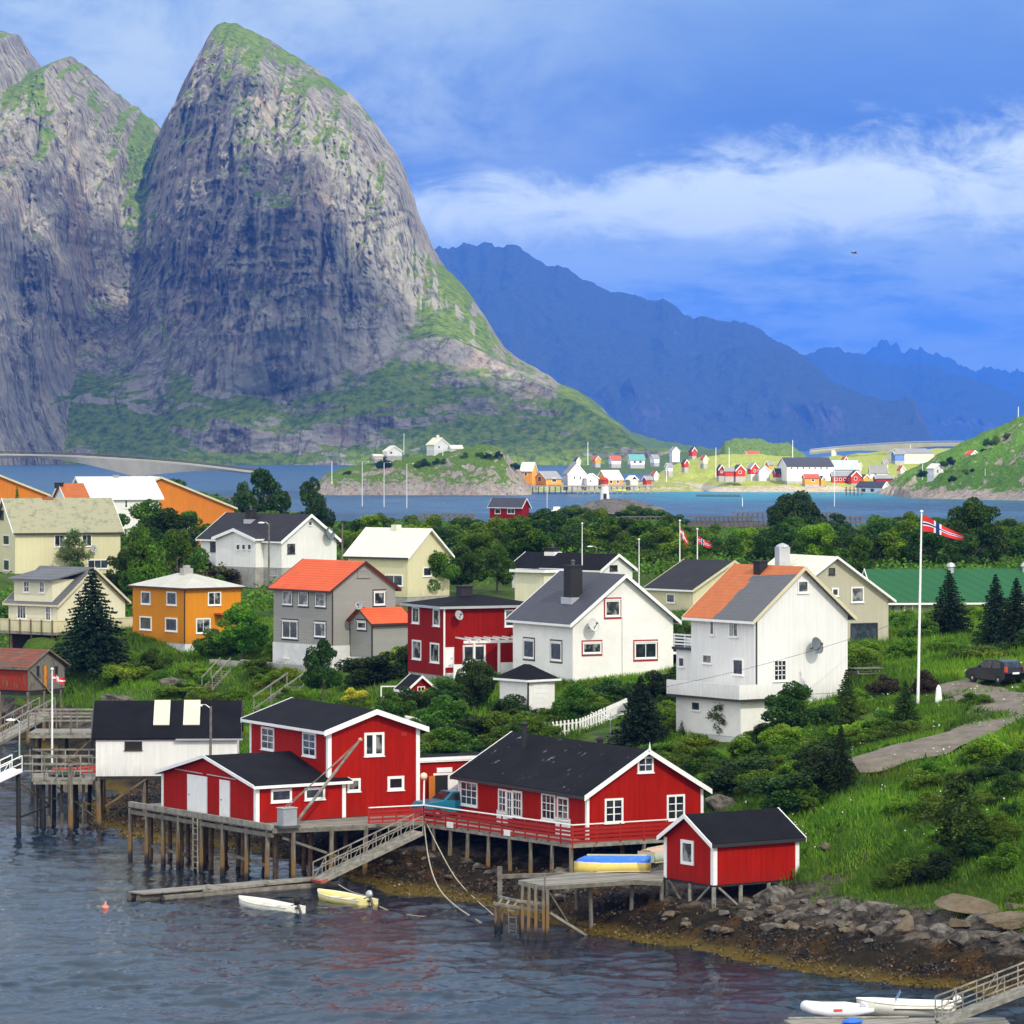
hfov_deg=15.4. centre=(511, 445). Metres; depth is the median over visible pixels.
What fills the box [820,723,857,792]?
spruce tree
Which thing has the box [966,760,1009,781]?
bush
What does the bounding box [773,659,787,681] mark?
window
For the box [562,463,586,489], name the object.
warehouse
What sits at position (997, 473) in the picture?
hill
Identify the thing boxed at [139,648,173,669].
bush
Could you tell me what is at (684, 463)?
house
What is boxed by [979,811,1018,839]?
bush
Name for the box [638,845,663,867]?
rowing boat
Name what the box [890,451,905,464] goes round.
shed
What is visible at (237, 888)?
raft
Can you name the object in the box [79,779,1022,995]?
seaweed
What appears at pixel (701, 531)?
tree
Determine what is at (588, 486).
quay
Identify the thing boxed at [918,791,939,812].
bush
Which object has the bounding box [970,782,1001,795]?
bush
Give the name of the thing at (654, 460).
house
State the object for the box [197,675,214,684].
bush
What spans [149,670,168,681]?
bush
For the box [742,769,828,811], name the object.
bush
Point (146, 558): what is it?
tree
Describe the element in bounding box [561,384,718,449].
hill
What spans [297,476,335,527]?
tree
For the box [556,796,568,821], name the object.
window
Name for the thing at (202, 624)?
window
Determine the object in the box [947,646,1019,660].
bush
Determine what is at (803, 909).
boulder
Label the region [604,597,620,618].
window
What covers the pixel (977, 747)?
bush
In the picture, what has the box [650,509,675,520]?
bush
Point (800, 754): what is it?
bush
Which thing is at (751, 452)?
house
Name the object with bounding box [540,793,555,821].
window
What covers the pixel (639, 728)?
spruce tree
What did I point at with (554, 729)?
bush
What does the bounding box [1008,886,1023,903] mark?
bush
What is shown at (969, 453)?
cabin
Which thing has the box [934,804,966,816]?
bush
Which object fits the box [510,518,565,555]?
tree
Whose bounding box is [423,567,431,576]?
window
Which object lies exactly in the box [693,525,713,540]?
tree
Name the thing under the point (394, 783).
window
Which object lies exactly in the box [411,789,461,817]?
pickup truck
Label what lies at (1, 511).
window
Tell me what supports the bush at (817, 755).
on the ground at (866, 955)
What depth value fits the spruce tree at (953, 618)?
280.61 m
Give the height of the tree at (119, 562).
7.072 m
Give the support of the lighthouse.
on the skerry
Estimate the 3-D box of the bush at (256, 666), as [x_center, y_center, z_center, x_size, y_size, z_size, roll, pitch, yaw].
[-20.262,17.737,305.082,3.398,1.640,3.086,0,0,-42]
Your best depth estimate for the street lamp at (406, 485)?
1459.84 m
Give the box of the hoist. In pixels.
[274,738,361,828]
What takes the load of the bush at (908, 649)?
on the ground at (866, 955)
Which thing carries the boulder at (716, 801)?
on the ground at (866, 955)
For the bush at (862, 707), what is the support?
on the ground at (866, 955)
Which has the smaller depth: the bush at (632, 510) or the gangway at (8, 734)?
the gangway at (8, 734)
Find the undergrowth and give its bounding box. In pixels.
[0,515,1023,647]
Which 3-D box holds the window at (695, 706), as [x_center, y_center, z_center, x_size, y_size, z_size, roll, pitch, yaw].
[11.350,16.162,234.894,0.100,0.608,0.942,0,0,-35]
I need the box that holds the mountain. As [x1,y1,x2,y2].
[0,22,687,465]
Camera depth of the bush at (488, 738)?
241.31 m
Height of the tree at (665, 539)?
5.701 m
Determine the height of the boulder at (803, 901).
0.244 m
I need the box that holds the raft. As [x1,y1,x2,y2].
[127,876,340,900]
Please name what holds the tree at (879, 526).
on the ground at (866, 955)
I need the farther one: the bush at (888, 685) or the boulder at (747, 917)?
the bush at (888, 685)
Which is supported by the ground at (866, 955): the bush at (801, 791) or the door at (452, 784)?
the bush at (801, 791)
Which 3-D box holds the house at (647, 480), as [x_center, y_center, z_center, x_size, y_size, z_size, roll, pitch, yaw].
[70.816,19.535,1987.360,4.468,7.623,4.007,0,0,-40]
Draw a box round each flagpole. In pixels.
[51,668,65,762]
[581,523,582,564]
[638,539,639,584]
[679,520,687,561]
[696,528,710,558]
[916,510,963,703]
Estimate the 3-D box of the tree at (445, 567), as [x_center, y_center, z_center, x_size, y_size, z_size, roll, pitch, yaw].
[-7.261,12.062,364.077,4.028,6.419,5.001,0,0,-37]
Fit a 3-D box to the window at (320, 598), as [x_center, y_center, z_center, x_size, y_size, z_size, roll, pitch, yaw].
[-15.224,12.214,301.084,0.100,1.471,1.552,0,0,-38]
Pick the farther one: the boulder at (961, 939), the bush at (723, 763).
the bush at (723, 763)
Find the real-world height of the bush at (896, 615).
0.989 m
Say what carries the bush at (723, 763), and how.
on the ground at (866, 955)
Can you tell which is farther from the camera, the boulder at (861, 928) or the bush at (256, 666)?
the bush at (256, 666)
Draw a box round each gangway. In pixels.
[0,697,55,744]
[0,754,22,781]
[311,814,423,883]
[935,962,1023,1023]
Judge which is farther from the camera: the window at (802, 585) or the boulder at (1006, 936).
the window at (802, 585)
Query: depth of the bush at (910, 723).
212.23 m
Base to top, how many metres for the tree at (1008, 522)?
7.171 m
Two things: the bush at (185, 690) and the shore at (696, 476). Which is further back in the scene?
the shore at (696, 476)
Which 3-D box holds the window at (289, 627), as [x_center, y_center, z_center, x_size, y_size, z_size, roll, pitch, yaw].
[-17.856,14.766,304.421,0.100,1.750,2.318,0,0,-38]
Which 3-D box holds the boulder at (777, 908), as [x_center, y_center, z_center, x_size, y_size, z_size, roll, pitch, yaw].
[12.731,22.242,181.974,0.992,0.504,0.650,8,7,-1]
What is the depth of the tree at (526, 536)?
396.99 m
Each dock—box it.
[493,866,665,940]
[784,1016,1009,1023]
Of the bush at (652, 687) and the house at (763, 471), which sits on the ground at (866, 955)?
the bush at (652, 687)
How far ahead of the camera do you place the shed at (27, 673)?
301.42 m
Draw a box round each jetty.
[16,739,101,834]
[28,708,95,792]
[845,487,861,494]
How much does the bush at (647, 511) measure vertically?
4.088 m
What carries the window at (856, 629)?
in the house at (864, 600)
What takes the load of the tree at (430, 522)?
on the ground at (866, 955)
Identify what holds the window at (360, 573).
in the house at (346, 608)
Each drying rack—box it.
[224,496,291,512]
[418,513,474,522]
[622,516,659,521]
[689,516,753,526]
[731,512,838,527]
[826,516,863,528]
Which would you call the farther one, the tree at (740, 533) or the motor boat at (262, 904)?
the tree at (740, 533)
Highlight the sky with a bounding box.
[0,0,1023,372]
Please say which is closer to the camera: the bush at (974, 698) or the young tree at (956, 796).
the young tree at (956, 796)
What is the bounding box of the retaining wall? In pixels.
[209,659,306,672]
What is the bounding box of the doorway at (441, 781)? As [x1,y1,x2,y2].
[435,775,447,794]
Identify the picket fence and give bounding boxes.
[542,698,627,734]
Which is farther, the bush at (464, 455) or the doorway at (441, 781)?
the bush at (464, 455)
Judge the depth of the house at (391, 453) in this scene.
1881.54 m
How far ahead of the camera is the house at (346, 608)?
301.82 m
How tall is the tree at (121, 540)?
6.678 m
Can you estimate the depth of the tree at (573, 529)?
484.20 m
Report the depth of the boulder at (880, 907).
177.63 m
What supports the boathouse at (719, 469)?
on the shore at (866, 460)
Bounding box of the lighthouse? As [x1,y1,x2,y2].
[600,477,608,499]
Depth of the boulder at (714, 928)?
180.72 m
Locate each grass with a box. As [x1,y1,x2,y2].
[56,610,605,752]
[72,620,1023,909]
[566,637,1023,933]
[848,602,1023,691]
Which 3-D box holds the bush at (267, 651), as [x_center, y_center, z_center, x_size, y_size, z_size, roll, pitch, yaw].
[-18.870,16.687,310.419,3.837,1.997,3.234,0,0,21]
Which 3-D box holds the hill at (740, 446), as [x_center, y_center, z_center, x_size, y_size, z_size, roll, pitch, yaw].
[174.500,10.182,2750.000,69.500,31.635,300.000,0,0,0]
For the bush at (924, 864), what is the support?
on the ground at (866, 955)
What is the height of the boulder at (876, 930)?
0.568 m
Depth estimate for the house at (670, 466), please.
2151.07 m
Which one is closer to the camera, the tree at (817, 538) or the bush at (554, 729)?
the bush at (554, 729)
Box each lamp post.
[6,719,19,758]
[192,704,211,754]
[420,773,426,803]
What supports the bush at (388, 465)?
on the island
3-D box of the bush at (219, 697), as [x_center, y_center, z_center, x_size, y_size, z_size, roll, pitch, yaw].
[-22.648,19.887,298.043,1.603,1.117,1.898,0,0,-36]
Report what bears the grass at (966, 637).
on the ground at (866, 955)
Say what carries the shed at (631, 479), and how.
on the water at (290, 479)
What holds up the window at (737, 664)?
in the house at (756, 613)
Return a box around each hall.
[0,475,50,499]
[153,476,237,544]
[886,448,934,463]
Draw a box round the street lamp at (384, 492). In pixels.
[383,462,390,506]
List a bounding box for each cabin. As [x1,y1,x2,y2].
[487,498,531,520]
[772,468,780,480]
[964,450,977,456]
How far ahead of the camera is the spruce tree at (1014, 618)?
259.16 m
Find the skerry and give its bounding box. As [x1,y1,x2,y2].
[581,499,666,517]
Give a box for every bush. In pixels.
[0,605,8,618]
[98,662,151,684]
[99,662,115,675]
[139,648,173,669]
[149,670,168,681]
[153,682,216,696]
[173,681,190,694]
[177,663,214,677]
[179,560,211,571]
[183,690,219,699]
[191,667,213,678]
[192,628,236,655]
[195,566,241,583]
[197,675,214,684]
[206,661,219,670]
[213,692,226,699]
[220,687,251,701]
[225,643,244,653]
[238,656,272,675]
[244,647,260,654]
[249,673,274,687]
[254,691,268,699]
[259,701,270,709]
[260,640,273,659]
[268,666,302,684]
[275,686,303,699]
[285,693,310,699]
[334,651,407,686]
[334,698,373,708]
[341,687,368,700]
[373,646,404,659]
[375,460,385,467]
[375,696,416,716]
[376,686,427,710]
[381,460,392,467]
[384,653,407,668]
[394,644,407,671]
[413,461,423,467]
[415,688,430,702]
[415,695,473,729]
[415,717,454,738]
[420,680,462,703]
[420,727,483,754]
[421,459,428,465]
[421,727,463,740]
[449,714,495,737]
[459,452,467,458]
[460,741,488,752]
[475,451,483,457]
[477,726,504,744]
[483,708,542,732]
[487,720,543,746]
[489,694,547,715]
[494,451,503,457]
[507,711,552,736]
[510,463,519,469]
[529,708,570,726]
[541,722,562,736]
[548,682,605,721]
[555,508,572,517]
[559,504,588,517]
[585,679,648,706]
[594,699,618,715]
[615,511,627,516]
[619,504,644,517]
[630,507,662,521]
[638,740,679,755]
[644,670,670,696]
[647,700,675,723]
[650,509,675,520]
[654,694,675,706]
[655,678,675,696]
[656,666,675,681]
[658,752,676,757]
[660,713,675,731]
[663,742,694,765]
[672,733,717,748]
[673,620,689,633]
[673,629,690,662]
[674,514,690,524]
[677,746,727,772]
[680,625,690,636]
[694,771,717,793]
[697,760,723,774]
[702,755,777,793]
[706,759,735,775]
[726,734,756,759]
[730,740,753,757]
[733,769,775,795]
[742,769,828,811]
[748,722,769,743]
[748,741,793,757]
[757,723,811,745]
[763,754,785,769]
[774,760,799,779]
[784,739,832,763]
[786,741,810,758]
[787,783,828,807]
[792,746,853,783]
[794,736,828,748]
[794,792,825,812]
[796,699,812,709]
[801,791,822,810]
[803,744,832,762]
[809,703,836,724]
[820,729,836,740]
[823,735,849,751]
[827,720,863,737]
[839,690,877,700]
[840,688,873,706]
[844,727,868,744]
[846,727,887,747]
[848,647,883,670]
[848,648,880,671]
[849,640,884,655]
[850,646,884,660]
[852,699,868,713]
[859,708,897,730]
[864,674,901,696]
[870,717,889,731]
[870,863,906,889]
[874,720,912,742]
[880,796,910,813]
[883,638,928,661]
[887,854,945,883]
[888,613,901,621]
[888,614,915,629]
[891,720,926,731]
[896,618,939,637]
[899,609,917,618]
[901,768,943,788]
[906,861,926,878]
[908,795,948,819]
[909,669,939,694]
[910,850,952,882]
[916,469,927,477]
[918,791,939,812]
[919,757,944,775]
[922,610,936,617]
[924,830,936,844]
[925,638,971,653]
[929,761,949,771]
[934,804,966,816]
[939,460,947,466]
[942,769,968,779]
[943,770,963,785]
[943,866,962,880]
[945,456,955,464]
[947,475,956,481]
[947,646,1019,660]
[952,602,982,619]
[956,832,991,855]
[957,740,1003,764]
[958,469,968,474]
[958,692,993,704]
[961,737,1003,766]
[964,775,980,784]
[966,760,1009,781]
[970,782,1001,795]
[976,733,1013,758]
[977,842,1020,872]
[978,793,995,805]
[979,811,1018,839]
[983,438,992,445]
[984,795,1003,807]
[987,829,1015,846]
[988,435,1000,444]
[988,822,1023,838]
[989,771,1023,798]
[997,628,1023,650]
[998,800,1020,816]
[999,750,1023,772]
[1002,432,1010,437]
[1008,778,1023,794]
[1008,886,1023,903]
[1012,737,1023,751]
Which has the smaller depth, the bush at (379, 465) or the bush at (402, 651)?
the bush at (402, 651)
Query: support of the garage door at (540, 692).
in the shed at (534, 686)
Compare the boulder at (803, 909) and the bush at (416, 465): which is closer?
the boulder at (803, 909)
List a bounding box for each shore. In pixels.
[530,482,703,491]
[567,450,718,473]
[658,454,790,487]
[701,448,950,491]
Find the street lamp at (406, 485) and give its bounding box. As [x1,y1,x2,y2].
[406,463,413,507]
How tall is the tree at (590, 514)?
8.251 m
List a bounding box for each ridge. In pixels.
[434,242,937,450]
[805,347,1023,447]
[860,339,1023,400]
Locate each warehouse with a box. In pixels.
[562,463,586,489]
[777,457,833,484]
[832,460,859,471]
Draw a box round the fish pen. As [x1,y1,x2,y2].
[696,494,740,495]
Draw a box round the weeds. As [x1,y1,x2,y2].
[55,606,1023,923]
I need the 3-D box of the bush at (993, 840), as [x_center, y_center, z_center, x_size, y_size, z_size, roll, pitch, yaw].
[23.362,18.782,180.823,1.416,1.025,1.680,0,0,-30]
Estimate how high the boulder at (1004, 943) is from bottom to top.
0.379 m
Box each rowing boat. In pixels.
[574,854,650,872]
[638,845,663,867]
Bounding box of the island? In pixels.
[313,444,531,494]
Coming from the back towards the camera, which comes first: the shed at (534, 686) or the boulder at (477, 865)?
the shed at (534, 686)
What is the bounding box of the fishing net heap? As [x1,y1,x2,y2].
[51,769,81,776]
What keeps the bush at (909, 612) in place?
on the ground at (866, 955)
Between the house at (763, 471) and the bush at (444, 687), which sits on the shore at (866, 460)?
the house at (763, 471)
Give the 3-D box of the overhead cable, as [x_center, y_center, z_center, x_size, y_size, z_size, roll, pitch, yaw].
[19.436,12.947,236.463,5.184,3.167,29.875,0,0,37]
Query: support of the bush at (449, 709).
on the ground at (866, 955)
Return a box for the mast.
[834,465,834,505]
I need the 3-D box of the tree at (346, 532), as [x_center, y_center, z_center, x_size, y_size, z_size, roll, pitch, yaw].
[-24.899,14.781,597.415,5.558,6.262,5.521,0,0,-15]
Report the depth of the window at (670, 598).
337.23 m
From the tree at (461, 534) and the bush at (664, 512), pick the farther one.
the bush at (664, 512)
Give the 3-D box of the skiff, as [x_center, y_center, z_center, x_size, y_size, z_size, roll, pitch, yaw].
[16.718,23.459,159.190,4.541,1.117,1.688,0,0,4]
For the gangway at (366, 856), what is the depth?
205.66 m
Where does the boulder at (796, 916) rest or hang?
on the ground at (866, 955)
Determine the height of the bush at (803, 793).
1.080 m
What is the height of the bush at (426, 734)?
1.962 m
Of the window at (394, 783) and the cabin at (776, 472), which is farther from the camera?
the cabin at (776, 472)
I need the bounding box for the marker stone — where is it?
[935,685,941,703]
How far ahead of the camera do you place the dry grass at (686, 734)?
222.46 m
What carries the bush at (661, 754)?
on the ground at (866, 955)
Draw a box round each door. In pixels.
[43,664,47,688]
[187,774,206,812]
[219,779,229,816]
[429,775,434,798]
[433,772,457,789]
[445,647,453,667]
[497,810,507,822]
[533,684,547,709]
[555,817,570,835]
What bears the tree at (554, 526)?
on the ground at (866, 955)
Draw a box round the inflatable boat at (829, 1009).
[800,1000,873,1016]
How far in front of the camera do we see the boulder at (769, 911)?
181.57 m
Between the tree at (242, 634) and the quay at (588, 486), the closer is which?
the tree at (242, 634)
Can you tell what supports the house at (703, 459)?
on the shore at (696, 476)
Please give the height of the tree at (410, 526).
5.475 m
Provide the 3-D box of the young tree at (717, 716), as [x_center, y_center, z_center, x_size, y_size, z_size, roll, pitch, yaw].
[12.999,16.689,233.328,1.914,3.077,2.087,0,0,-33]
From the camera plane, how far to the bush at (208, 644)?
314.57 m
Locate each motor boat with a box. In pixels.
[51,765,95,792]
[238,895,305,912]
[317,888,378,905]
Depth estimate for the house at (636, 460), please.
3002.66 m
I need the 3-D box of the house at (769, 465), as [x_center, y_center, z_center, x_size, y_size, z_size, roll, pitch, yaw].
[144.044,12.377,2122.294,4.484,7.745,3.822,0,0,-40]
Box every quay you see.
[128,801,455,880]
[531,485,655,493]
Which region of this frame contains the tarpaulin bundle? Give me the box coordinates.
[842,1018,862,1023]
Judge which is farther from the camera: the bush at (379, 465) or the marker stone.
the bush at (379, 465)
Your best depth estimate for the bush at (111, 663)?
314.98 m
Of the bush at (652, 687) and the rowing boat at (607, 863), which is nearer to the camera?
the rowing boat at (607, 863)
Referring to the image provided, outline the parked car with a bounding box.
[965,659,1023,684]
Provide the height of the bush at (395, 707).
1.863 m
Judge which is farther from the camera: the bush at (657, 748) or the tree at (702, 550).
the tree at (702, 550)
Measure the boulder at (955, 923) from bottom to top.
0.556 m
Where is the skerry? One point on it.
(612, 506)
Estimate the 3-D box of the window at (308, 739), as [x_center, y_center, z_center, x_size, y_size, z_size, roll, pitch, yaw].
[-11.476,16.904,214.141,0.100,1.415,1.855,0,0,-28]
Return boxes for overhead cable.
[657,618,909,688]
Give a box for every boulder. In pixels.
[99,694,135,700]
[159,677,188,685]
[443,875,453,879]
[473,863,485,868]
[483,869,496,874]
[553,893,566,901]
[554,867,566,872]
[562,888,574,893]
[661,911,674,918]
[680,921,691,927]
[705,794,738,811]
[710,925,720,932]
[718,910,729,914]
[719,927,733,934]
[735,897,752,901]
[736,900,755,908]
[742,916,753,921]
[749,911,760,917]
[753,885,794,903]
[759,922,783,931]
[766,908,775,914]
[768,898,780,905]
[768,905,784,911]
[773,918,783,922]
[782,921,799,930]
[783,911,810,921]
[796,907,809,910]
[799,899,807,903]
[803,926,815,929]
[816,899,824,905]
[818,908,831,915]
[820,842,831,850]
[833,920,855,928]
[838,927,850,932]
[839,899,857,910]
[841,916,850,921]
[845,921,853,926]
[852,903,875,920]
[854,924,866,932]
[863,901,898,912]
[864,938,872,942]
[868,925,886,934]
[871,910,877,919]
[877,921,894,928]
[891,919,900,924]
[894,914,913,934]
[896,909,909,916]
[914,924,927,931]
[920,936,928,939]
[929,923,953,937]
[934,893,1003,914]
[948,918,970,928]
[949,931,981,947]
[965,912,989,922]
[973,930,1000,938]
[982,911,1023,930]
[990,930,1018,941]
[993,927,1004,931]
[998,940,1008,946]
[1004,902,1023,910]
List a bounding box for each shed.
[0,648,69,746]
[371,454,383,462]
[493,664,560,712]
[625,475,638,489]
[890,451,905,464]
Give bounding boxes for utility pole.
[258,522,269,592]
[341,523,342,559]
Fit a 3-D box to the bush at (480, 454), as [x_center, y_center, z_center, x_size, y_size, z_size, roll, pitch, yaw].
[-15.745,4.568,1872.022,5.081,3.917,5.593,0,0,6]
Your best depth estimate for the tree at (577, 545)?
444.67 m
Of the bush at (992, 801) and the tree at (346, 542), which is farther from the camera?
the tree at (346, 542)
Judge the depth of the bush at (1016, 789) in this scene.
187.65 m
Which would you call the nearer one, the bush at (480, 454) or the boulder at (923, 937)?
the boulder at (923, 937)
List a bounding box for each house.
[0,497,124,573]
[0,565,132,647]
[51,475,163,546]
[126,565,246,651]
[196,506,340,587]
[267,559,407,669]
[343,525,454,604]
[382,445,402,461]
[400,585,523,680]
[425,435,449,455]
[447,445,462,451]
[450,722,711,839]
[505,559,690,681]
[509,568,563,600]
[512,543,637,587]
[520,462,537,489]
[573,457,581,466]
[591,456,600,466]
[608,456,621,467]
[627,454,644,467]
[641,476,652,487]
[643,559,739,610]
[649,454,659,465]
[650,471,658,481]
[664,463,673,476]
[666,560,856,741]
[669,447,680,461]
[680,459,689,472]
[688,447,696,459]
[699,455,708,468]
[743,451,759,453]
[746,463,758,480]
[756,465,770,480]
[764,461,774,473]
[768,543,895,642]
[801,474,819,486]
[819,476,826,485]
[830,472,850,483]
[861,474,870,480]
[862,562,1023,612]
[867,465,888,478]
[872,475,893,481]
[881,460,888,466]
[896,466,905,476]
[926,463,944,481]
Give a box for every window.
[0,510,3,519]
[3,535,8,545]
[3,559,9,571]
[17,606,26,619]
[23,581,29,592]
[36,665,39,678]
[38,581,44,593]
[45,607,50,620]
[54,535,65,547]
[54,665,57,674]
[82,534,91,546]
[87,559,107,568]
[124,500,127,508]
[124,741,142,750]
[139,616,151,630]
[140,591,150,604]
[164,617,177,632]
[166,591,176,605]
[196,618,210,633]
[208,591,221,605]
[210,542,215,551]
[260,726,274,751]
[270,788,291,803]
[281,618,297,640]
[282,591,292,606]
[287,544,294,553]
[297,592,308,607]
[302,731,316,758]
[304,787,325,800]
[313,620,325,638]
[314,593,325,608]
[346,778,361,792]
[356,619,366,631]
[357,570,370,577]
[363,732,384,757]
[373,589,385,606]
[385,574,402,586]
[387,776,404,791]
[411,607,419,624]
[411,639,421,660]
[417,686,424,690]
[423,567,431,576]
[429,642,439,663]
[432,609,439,626]
[460,781,477,807]
[462,644,485,662]
[495,509,500,513]
[497,788,506,813]
[504,610,513,627]
[505,790,512,818]
[507,509,514,513]
[511,790,521,818]
[522,637,534,660]
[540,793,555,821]
[549,639,561,663]
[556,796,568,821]
[582,640,601,655]
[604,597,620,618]
[604,798,624,824]
[610,565,617,570]
[633,639,657,661]
[637,756,654,773]
[666,593,674,603]
[666,794,684,821]
[677,657,684,667]
[680,839,693,865]
[690,701,700,711]
[701,654,711,664]
[709,622,714,635]
[727,623,738,637]
[731,659,742,675]
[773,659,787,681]
[797,580,809,593]
[829,568,834,574]
[832,588,839,596]
[850,623,877,642]
[851,587,864,602]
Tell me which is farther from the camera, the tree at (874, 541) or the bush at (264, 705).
the tree at (874, 541)
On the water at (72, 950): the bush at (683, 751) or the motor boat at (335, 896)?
the motor boat at (335, 896)
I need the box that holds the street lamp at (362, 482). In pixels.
[362,461,368,505]
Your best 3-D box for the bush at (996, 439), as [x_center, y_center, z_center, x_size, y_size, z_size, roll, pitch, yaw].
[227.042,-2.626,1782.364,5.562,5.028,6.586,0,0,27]
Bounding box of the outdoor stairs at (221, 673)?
[201,657,230,690]
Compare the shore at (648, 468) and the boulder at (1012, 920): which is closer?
the boulder at (1012, 920)
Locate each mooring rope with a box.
[424,825,481,922]
[427,824,493,914]
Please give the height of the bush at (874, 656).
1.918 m
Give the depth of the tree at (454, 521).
797.45 m
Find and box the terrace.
[368,804,677,872]
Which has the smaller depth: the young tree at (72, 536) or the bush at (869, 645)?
the bush at (869, 645)
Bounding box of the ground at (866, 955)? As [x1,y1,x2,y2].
[0,521,1023,994]
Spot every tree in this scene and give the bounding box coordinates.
[50,568,134,674]
[54,528,93,566]
[105,548,132,597]
[118,513,130,547]
[118,523,165,594]
[120,537,125,547]
[122,498,170,539]
[127,522,166,557]
[141,507,199,562]
[155,528,209,577]
[169,478,186,485]
[180,510,211,542]
[198,491,240,512]
[213,602,271,659]
[231,467,291,513]
[236,480,258,503]
[257,510,279,513]
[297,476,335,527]
[301,638,342,701]
[330,524,337,533]
[334,531,350,550]
[338,520,348,530]
[343,520,354,537]
[345,519,382,538]
[348,514,382,544]
[376,512,394,525]
[397,514,421,526]
[401,524,417,527]
[418,514,448,540]
[427,550,460,591]
[432,525,456,547]
[444,524,467,544]
[448,517,462,524]
[450,545,484,584]
[454,657,498,710]
[456,531,499,568]
[458,517,485,538]
[462,521,484,538]
[473,516,507,543]
[475,543,514,593]
[488,528,510,548]
[490,514,556,560]
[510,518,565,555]
[522,508,575,552]
[552,522,589,552]
[563,517,583,526]
[566,525,591,547]
[576,515,633,553]
[581,507,607,521]
[582,515,623,528]
[604,517,639,550]
[605,676,671,747]
[623,518,654,559]
[638,526,694,570]
[641,519,690,569]
[660,514,685,526]
[662,522,694,537]
[678,720,684,735]
[683,534,713,557]
[684,526,691,531]
[687,537,712,555]
[691,527,704,535]
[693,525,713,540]
[704,523,723,539]
[705,703,726,734]
[709,537,724,556]
[721,536,750,560]
[723,526,758,543]
[738,530,759,562]
[744,532,772,561]
[753,523,807,559]
[761,680,818,728]
[766,490,816,519]
[767,496,827,526]
[767,522,805,530]
[781,515,807,533]
[793,522,839,555]
[795,522,837,555]
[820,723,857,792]
[821,669,865,736]
[827,513,859,533]
[831,530,881,567]
[832,527,849,550]
[838,533,876,563]
[839,534,876,573]
[860,515,896,532]
[862,519,895,562]
[878,518,925,566]
[889,680,923,725]
[893,511,922,525]
[898,525,948,568]
[917,774,993,856]
[925,570,973,636]
[928,517,951,551]
[934,517,949,524]
[943,533,989,568]
[944,503,1012,558]
[945,497,1003,564]
[970,574,1007,645]
[988,578,1023,646]
[995,518,1021,528]
[997,525,1010,557]
[1004,525,1023,558]
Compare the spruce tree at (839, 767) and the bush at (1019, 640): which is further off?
the bush at (1019, 640)
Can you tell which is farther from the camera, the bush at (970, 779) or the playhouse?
the playhouse
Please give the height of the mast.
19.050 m
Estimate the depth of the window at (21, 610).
332.97 m
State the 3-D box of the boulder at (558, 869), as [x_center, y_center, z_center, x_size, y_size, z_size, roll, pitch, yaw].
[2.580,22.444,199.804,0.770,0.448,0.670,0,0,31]
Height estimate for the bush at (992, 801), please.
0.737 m
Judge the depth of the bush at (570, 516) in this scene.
984.69 m
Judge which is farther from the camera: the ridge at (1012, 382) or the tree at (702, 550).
the ridge at (1012, 382)
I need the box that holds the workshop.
[154,751,352,822]
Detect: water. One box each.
[0,451,1023,529]
[0,738,1023,1023]
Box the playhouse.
[394,674,434,693]
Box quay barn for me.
[240,697,480,816]
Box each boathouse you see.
[91,700,243,816]
[535,471,562,484]
[583,473,598,488]
[597,470,623,487]
[656,807,806,907]
[715,464,723,481]
[723,467,734,481]
[734,464,745,481]
[847,471,861,484]
[855,481,888,492]
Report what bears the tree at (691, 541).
on the ground at (866, 955)
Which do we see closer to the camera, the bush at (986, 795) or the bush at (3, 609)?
the bush at (986, 795)
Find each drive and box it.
[849,680,1023,772]
[944,692,1023,713]
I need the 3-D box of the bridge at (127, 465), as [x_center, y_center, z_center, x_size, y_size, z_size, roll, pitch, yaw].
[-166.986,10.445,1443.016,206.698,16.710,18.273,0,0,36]
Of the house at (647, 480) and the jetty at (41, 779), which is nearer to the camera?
the jetty at (41, 779)
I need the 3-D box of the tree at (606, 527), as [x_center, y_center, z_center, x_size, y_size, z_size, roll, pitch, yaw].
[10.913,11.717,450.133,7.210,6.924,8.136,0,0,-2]
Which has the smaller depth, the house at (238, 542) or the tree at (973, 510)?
the house at (238, 542)
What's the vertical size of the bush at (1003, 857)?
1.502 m
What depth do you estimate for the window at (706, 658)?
238.84 m
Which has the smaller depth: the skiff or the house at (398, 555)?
the skiff
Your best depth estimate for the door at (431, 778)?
214.83 m
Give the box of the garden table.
[848,667,884,677]
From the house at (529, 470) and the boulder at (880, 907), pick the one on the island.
the house at (529, 470)
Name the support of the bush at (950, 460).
on the hill at (997, 473)
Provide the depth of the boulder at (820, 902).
180.95 m
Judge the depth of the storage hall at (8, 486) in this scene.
541.93 m
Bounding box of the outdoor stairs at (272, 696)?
[253,672,303,711]
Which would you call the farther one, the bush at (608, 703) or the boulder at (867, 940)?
the bush at (608, 703)
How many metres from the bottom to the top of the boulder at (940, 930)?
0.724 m
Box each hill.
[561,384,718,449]
[716,438,805,456]
[876,415,1023,500]
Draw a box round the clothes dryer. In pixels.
[591,710,623,735]
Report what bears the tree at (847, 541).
on the ground at (866, 955)
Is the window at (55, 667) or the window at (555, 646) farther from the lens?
the window at (55, 667)
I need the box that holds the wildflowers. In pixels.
[746,662,1023,846]
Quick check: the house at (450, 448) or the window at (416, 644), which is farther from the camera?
the house at (450, 448)
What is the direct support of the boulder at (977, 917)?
on the ground at (866, 955)
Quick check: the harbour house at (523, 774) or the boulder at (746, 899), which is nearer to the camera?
the boulder at (746, 899)
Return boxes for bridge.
[0,451,266,475]
[809,441,959,455]

